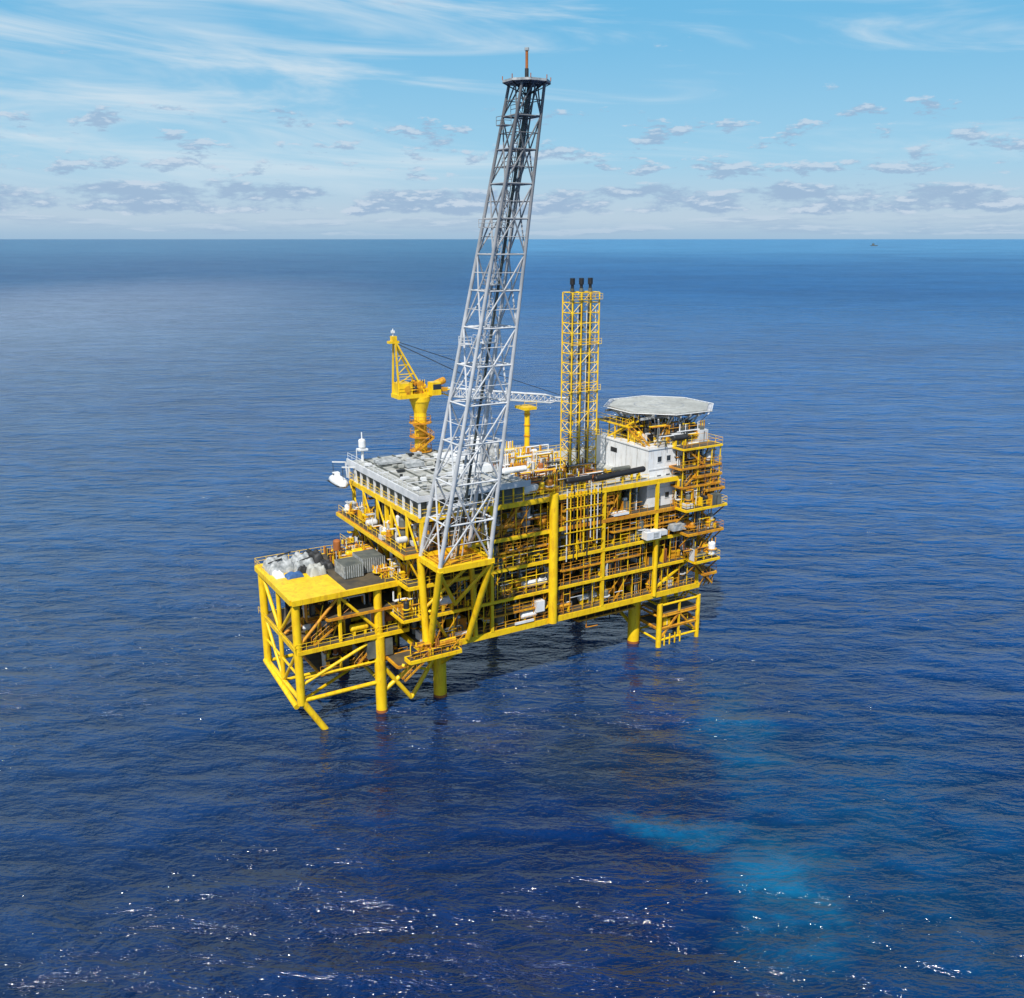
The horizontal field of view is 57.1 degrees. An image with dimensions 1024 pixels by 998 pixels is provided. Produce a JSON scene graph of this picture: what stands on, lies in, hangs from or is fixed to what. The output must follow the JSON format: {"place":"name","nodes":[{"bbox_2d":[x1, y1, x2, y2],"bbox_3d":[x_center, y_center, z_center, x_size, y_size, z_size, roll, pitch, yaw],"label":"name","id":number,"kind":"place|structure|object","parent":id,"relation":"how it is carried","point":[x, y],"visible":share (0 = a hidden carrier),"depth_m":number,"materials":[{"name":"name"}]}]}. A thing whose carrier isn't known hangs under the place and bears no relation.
{"place":"outdoors","nodes":[
{"label":"outdoors","id":0,"kind":"place"},
{"bbox_2d":[0,239,1023,997],"bbox_3d":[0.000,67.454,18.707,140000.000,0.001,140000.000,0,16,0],"label":"sea","id":1,"kind":"structure","parent":0,"point":[794,769],"depth_m":159.88,"materials":[{"name":"liquid"}]},
{"bbox_2d":[254,432,726,729],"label":"offshore oil platform","id":2,"kind":"structure","parent":1,"relation":"in","point":[592,542],"depth_m":147.41,"materials":[{"name":"yellow paint"}]},
{"bbox_2d":[327,461,357,487],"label":"lifeboat","id":3,"kind":"object","parent":2,"relation":"on","point":[336,479],"visible":1,"depth_m":153.62,"materials":[{"name":"white plastic"}]},
{"bbox_2d":[387,329,573,452],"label":"pedestal crane","id":4,"kind":"object","parent":2,"relation":"on","point":[416,393],"visible":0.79,"depth_m":160.42,"materials":[{"name":"yellow paint"}]},
{"bbox_2d":[416,47,550,646],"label":"flare tower","id":5,"kind":"structure","parent":2,"relation":"on","point":[442,562],"depth_m":121.56,"materials":[{"name":"grey metal"}]},
{"bbox_2d":[0,0,1023,238],"label":"sky","id":6,"kind":"structure","parent":0,"point":[120,119],"materials":[{"name":"blue"}]},
{"bbox_2d":[560,278,602,472],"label":"exhaust stack tower","id":7,"kind":"structure","parent":0,"point":[587,370],"depth_m":153.14,"materials":[{"name":"yellow metal"}]},
{"bbox_2d":[594,412,722,507],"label":"living quarters building","id":8,"kind":"structure","parent":0,"point":[635,442],"depth_m":160.13,"materials":[{"name":"white metal"}]},
{"bbox_2d":[603,396,713,439],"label":"helideck","id":9,"kind":"object","parent":8,"relation":"on","point":[651,407],"visible":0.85,"depth_m":164.69,"materials":[{"name":"grey metal"}]}
]}

